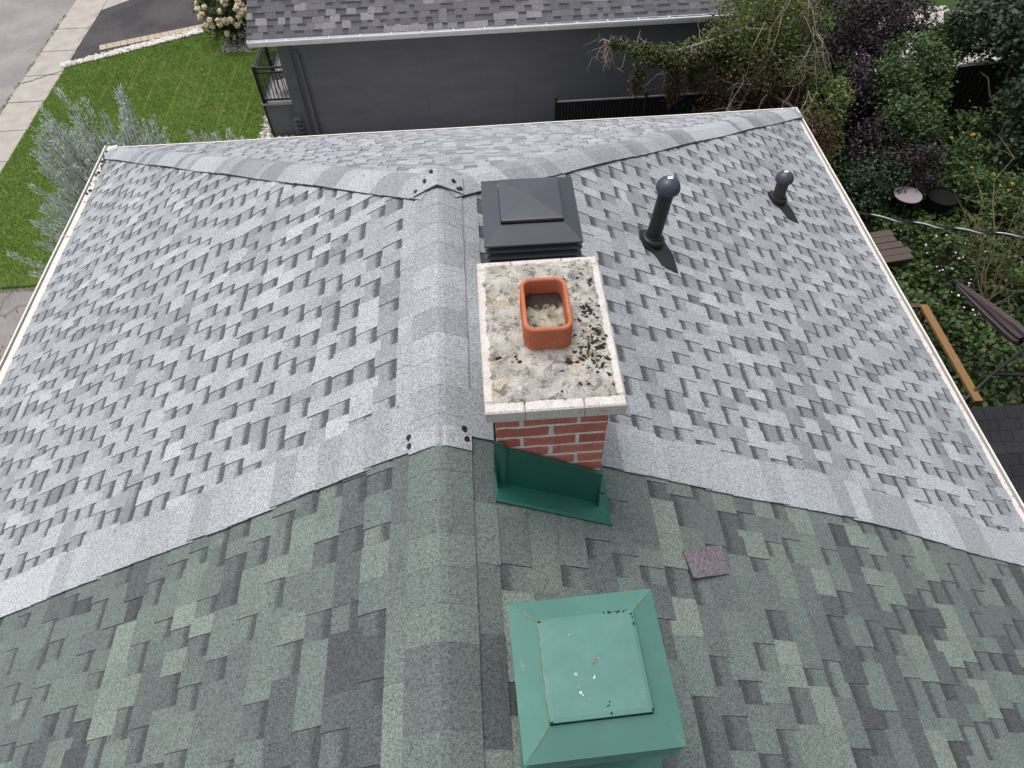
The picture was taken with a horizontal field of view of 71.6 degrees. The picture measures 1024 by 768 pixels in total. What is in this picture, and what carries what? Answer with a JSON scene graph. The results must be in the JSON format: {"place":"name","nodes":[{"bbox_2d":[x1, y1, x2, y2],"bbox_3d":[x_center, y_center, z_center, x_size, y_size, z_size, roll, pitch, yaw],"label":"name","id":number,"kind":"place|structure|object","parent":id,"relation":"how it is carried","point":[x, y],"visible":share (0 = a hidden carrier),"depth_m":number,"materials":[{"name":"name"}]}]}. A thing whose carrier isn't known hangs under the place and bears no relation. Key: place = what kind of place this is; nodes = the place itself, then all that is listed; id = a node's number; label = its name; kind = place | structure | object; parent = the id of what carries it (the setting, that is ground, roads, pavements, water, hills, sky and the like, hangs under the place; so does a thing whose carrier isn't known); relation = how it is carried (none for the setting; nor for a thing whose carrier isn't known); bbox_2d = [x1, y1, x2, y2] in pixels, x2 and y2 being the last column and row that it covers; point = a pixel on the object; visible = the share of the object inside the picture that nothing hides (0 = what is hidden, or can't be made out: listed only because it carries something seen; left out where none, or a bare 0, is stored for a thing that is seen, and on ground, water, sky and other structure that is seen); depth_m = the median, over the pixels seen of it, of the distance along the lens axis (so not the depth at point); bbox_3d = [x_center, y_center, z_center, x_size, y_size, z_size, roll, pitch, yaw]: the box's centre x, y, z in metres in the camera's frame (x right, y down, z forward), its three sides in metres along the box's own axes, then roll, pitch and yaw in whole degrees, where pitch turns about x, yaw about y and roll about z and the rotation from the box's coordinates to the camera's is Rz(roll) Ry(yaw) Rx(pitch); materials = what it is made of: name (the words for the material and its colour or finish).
{"place":"outdoors","nodes":[
{"label":"outdoors","id":0,"kind":"place"},
{"bbox_2d":[0,287,35,360],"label":"side driveway","id":1,"kind":"structure","parent":0,"point":[12,302],"depth_m":15.16,"materials":[{"name":"concrete"}]},
{"bbox_2d":[0,0,75,113],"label":"road","id":2,"kind":"structure","parent":0,"point":[27,27],"depth_m":23.03,"materials":[{"name":"grey asphalt"}]},
{"bbox_2d":[0,0,106,171],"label":"sidewalk","id":3,"kind":"structure","parent":0,"point":[20,110],"depth_m":21.15,"materials":[{"name":"concrete"}]},
{"bbox_2d":[0,13,100,127],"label":"kerb weeds","id":4,"kind":"object","parent":3,"relation":"on","point":[57,26],"visible":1,"depth_m":21.70,"materials":[{"name":"green plant"}]},
{"bbox_2d":[102,0,127,9],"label":"front apron","id":5,"kind":"object","parent":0,"point":[109,3],"visible":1,"depth_m":24.00,"materials":[{"name":"concrete"}]},
{"bbox_2d":[0,31,290,292],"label":"lawn","id":6,"kind":"structure","parent":0,"point":[218,50],"depth_m":19.82,"materials":[{"name":"green plant"}]},
{"bbox_2d":[6,84,172,277],"bbox_3d":[-6.797,-2.929,12.980,4.575,4.928,4.403,-4,52,-1],"label":"juniper","id":7,"kind":"object","parent":6,"relation":"on","point":[80,168],"visible":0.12,"depth_m":11.79,"materials":[{"name":"green plant"}]},
{"bbox_2d":[186,126,250,142],"bbox_3d":[-5.729,-3.723,14.515,2.085,3.427,2.074,-4,52,-1],"label":"juniper","id":8,"kind":"object","parent":6,"relation":"on","point":[214,138],"visible":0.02,"depth_m":13.35,"materials":[{"name":"green plant"}]},
{"bbox_2d":[221,24,252,51],"bbox_3d":[-8.458,-10.938,22.314,1.058,0.070,2.015,0,52,1],"label":"river stone bed","id":9,"kind":"object","parent":6,"relation":"on","point":[241,46],"visible":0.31,"depth_m":21.90,"materials":[{"name":"grey stone"}]},
{"bbox_2d":[192,0,246,47],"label":"hydrangea","id":10,"kind":"object","parent":9,"relation":"on","point":[233,29],"visible":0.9,"depth_m":21.14,"materials":[{"name":"white plant"}]},
{"bbox_2d":[257,116,273,138],"bbox_3d":[-5.939,-6.824,19.059,1.740,0.075,3.197,-4,52,-1],"label":"porch stone bed","id":11,"kind":"object","parent":6,"relation":"on","point":[265,132],"visible":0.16,"depth_m":19.01,"materials":[{"name":"white stone"}]},
{"bbox_2d":[251,46,297,136],"bbox_3d":[-6.124,-8.429,19.183,0.775,2.020,3.250,-4,52,-1],"label":"porch","id":12,"kind":"object","parent":6,"relation":"on","point":[279,111],"visible":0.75,"depth_m":18.43,"materials":[{"name":"black paint"}]},
{"bbox_2d":[269,55,287,94],"bbox_3d":[-5.971,-7.910,18.163,0.382,0.869,0.419,-4,52,-1],"label":"patio chair","id":13,"kind":"object","parent":12,"relation":"on","point":[278,76],"visible":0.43,"depth_m":18.13,"materials":[{"name":"black paint"}]},
{"bbox_2d":[70,0,245,60],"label":"neighbour driveway","id":14,"kind":"structure","parent":0,"point":[128,19],"depth_m":23.10,"materials":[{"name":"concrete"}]},
{"bbox_2d":[60,27,205,67],"bbox_3d":[-11.422,-10.575,22.106,5.066,0.088,0.380,-24,55,-16],"label":"white stone border","id":15,"kind":"object","parent":14,"relation":"on","point":[114,52],"visible":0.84,"depth_m":21.94,"materials":[{"name":"white stone"}]},
{"bbox_2d":[99,23,212,50],"bbox_3d":[-11.107,-11.041,22.529,3.748,0.090,0.320,-19,54,-13],"label":"block edging","id":16,"kind":"object","parent":14,"relation":"on","point":[138,39],"visible":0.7,"depth_m":22.37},
{"bbox_2d":[714,0,1018,132],"bbox_3d":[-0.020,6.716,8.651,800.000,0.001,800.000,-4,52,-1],"label":"ground","id":17,"kind":"structure","parent":0,"point":[949,3],"depth_m":22.43,"materials":[{"name":"plant"}]},
{"bbox_2d":[246,0,737,135],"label":"bungalow","id":18,"kind":"object","parent":17,"relation":"on","point":[354,66],"visible":0.94,"depth_m":17.47,"materials":[{"name":"paint"}]},
{"bbox_2d":[0,107,1023,767],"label":"duplex house","id":19,"kind":"structure","parent":17,"relation":"on","point":[254,513],"depth_m":3.96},
{"bbox_2d":[481,176,582,262],"bbox_3d":[0.110,-0.809,4.029,0.537,0.644,0.556,-4,52,-1],"label":"roof vent","id":20,"kind":"object","parent":19,"relation":"on","point":[524,219],"visible":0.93,"depth_m":3.75,"materials":[{"name":"black metal"}]},
{"bbox_2d":[79,146,1019,506],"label":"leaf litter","id":21,"kind":"object","parent":19,"relation":"on","point":[105,160],"visible":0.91,"depth_m":8.18,"materials":[{"name":"brown plant"}]},
{"bbox_2d":[477,256,626,525],"bbox_3d":[0.155,0.099,3.235,0.542,1.235,0.876,-4,52,-1],"label":"chimney","id":22,"kind":"object","parent":19,"relation":"on","point":[554,392],"visible":0.99,"depth_m":2.86,"materials":[{"name":"red brick"}]},
{"bbox_2d":[507,589,686,767],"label":"roof vent","id":23,"kind":"object","parent":19,"relation":"on","point":[594,685],"visible":1,"depth_m":2.30,"materials":[{"name":"green metal"}]},
{"bbox_2d":[639,175,680,272],"bbox_3d":[1.031,-1.088,4.801,0.224,0.620,0.410,-20,54,-14],"label":"vent pipe","id":24,"kind":"object","parent":19,"relation":"on","point":[668,189],"visible":0.98,"depth_m":4.85,"materials":[{"name":"black plastic"}]},
{"bbox_2d":[682,545,729,578],"bbox_3d":[0.945,0.857,3.424,0.261,0.138,0.144,-17,54,-11],"label":"loose shingle","id":25,"kind":"object","parent":19,"relation":"on","point":[706,561],"visible":1,"depth_m":3.41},
{"bbox_2d":[768,170,797,222],"bbox_3d":[2.509,-1.743,6.513,0.251,0.403,0.385,-4,52,-1],"label":"vent pipe","id":26,"kind":"object","parent":19,"relation":"on","point":[784,179],"visible":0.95,"depth_m":6.53,"materials":[{"name":"black plastic"}]},
{"bbox_2d":[857,211,1023,236],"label":"service cable","id":27,"kind":"object","parent":19,"relation":"attached to","point":[934,225],"visible":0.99,"depth_m":8.39,"materials":[{"name":"metal"}]},
{"bbox_2d":[831,125,1023,407],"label":"garden soil","id":28,"kind":"structure","parent":0,"point":[869,226],"depth_m":15.20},
{"bbox_2d":[587,0,843,156],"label":"vine tree","id":29,"kind":"object","parent":28,"relation":"on","point":[727,45],"visible":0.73,"depth_m":15.55,"materials":[{"name":"green plant"}]},
{"bbox_2d":[554,57,1023,143],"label":"fence","id":30,"kind":"object","parent":28,"relation":"on","point":[966,77],"visible":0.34,"depth_m":16.85,"materials":[{"name":"black paint"}]},
{"bbox_2d":[794,66,859,176],"bbox_3d":[7.112,-5.628,16.225,1.652,2.519,2.493,-4,52,-1],"label":"vine bush","id":31,"kind":"object","parent":28,"relation":"on","point":[837,90],"visible":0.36,"depth_m":15.84,"materials":[{"name":"green plant"}]},
{"bbox_2d":[784,0,939,137],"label":"purple shrub","id":32,"kind":"object","parent":28,"relation":"on","point":[857,34],"visible":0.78,"depth_m":16.80,"materials":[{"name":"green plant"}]},
{"bbox_2d":[825,133,923,223],"bbox_3d":[7.980,-4.855,16.316,2.003,1.732,2.336,-24,55,-16],"label":"green shrub","id":33,"kind":"object","parent":28,"relation":"on","point":[851,181],"visible":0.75,"depth_m":15.93,"materials":[{"name":"green plant"}]},
{"bbox_2d":[869,230,913,266],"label":"wooden walk","id":34,"kind":"structure","parent":28,"relation":"on","point":[891,248],"depth_m":15.21,"materials":[{"name":"brown wood"}]},
{"bbox_2d":[836,104,948,203],"bbox_3d":[8.571,-5.093,16.171,1.814,2.292,2.520,-32,58,-21],"label":"purple shrub","id":35,"kind":"object","parent":28,"relation":"on","point":[914,157],"visible":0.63,"depth_m":15.97,"materials":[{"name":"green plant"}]},
{"bbox_2d":[892,186,922,223],"bbox_3d":[8.821,-3.998,16.069,0.600,0.720,0.600,-4,52,-1],"label":"round table","id":36,"kind":"object","parent":28,"relation":"on","point":[910,195],"visible":0.81,"depth_m":15.78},
{"bbox_2d":[864,16,980,164],"bbox_3d":[9.869,-7.375,17.383,2.332,2.717,5.357,23,56,18],"label":"green shrub","id":37,"kind":"object","parent":28,"relation":"on","point":[932,53],"visible":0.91,"depth_m":16.32,"materials":[{"name":"green plant"}]},
{"bbox_2d":[842,155,1023,407],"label":"ground ivy","id":38,"kind":"object","parent":28,"relation":"on","point":[943,290],"visible":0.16,"depth_m":14.66,"materials":[{"name":"green plant"}]},
{"bbox_2d":[925,234,985,314],"bbox_3d":[9.473,-1.915,14.156,1.598,0.122,3.237,-4,52,-1],"label":"white blossom","id":39,"kind":"object","parent":38,"relation":"on","point":[952,268],"visible":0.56,"depth_m":14.56,"materials":[{"name":"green plant"}]},
{"bbox_2d":[922,186,959,221],"bbox_3d":[9.716,-4.068,16.193,0.686,0.570,0.686,-4,52,-1],"label":"planter","id":40,"kind":"object","parent":28,"relation":"on","point":[939,200],"visible":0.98,"depth_m":16.02,"materials":[{"name":"black plastic"}]},
{"bbox_2d":[909,303,982,403],"bbox_3d":[6.758,-0.065,12.578,1.425,1.575,2.190,-4,52,-1],"label":"wooden railing","id":41,"kind":"object","parent":28,"relation":"on","point":[926,313],"visible":0.31,"depth_m":11.96,"materials":[{"name":"orange wood"}]},
{"bbox_2d":[923,100,1001,194],"bbox_3d":[10.805,-5.483,16.875,1.690,1.706,3.228,22,56,17],"label":"yellow daisy","id":42,"kind":"object","parent":28,"relation":"on","point":[960,156],"visible":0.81,"depth_m":16.81,"materials":[{"name":"green plant"}]},
{"bbox_2d":[931,109,1023,317],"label":"bare shrub","id":43,"kind":"object","parent":28,"relation":"on","point":[980,238],"visible":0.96,"depth_m":14.21,"materials":[{"name":"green plant"}]},
{"bbox_2d":[932,0,1023,176],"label":"broadleaf tree","id":44,"kind":"object","parent":28,"relation":"on","point":[1004,40],"visible":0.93,"depth_m":16.18,"materials":[{"name":"green plant"}]},
{"bbox_2d":[946,161,1023,224],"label":"yellow daisy","id":45,"kind":"object","parent":28,"relation":"on","point":[975,190],"visible":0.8,"depth_m":15.77,"materials":[{"name":"green plant"}]},
{"bbox_2d":[951,278,1023,401],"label":"folded umbrella","id":46,"kind":"object","parent":28,"relation":"on","point":[1009,328],"visible":0.95,"depth_m":12.02,"materials":[{"name":"fabric"}]},
{"bbox_2d":[969,404,1023,503],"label":"garden shed","id":47,"kind":"structure","parent":28,"relation":"on","point":[1002,428],"depth_m":9.97,"materials":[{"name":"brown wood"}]},
{"bbox_2d":[868,5,1009,73],"bbox_3d":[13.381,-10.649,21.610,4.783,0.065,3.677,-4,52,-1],"label":"white gravel","id":48,"kind":"structure","parent":0,"point":[941,13],"depth_m":22.04,"materials":[{"name":"white gravel"}]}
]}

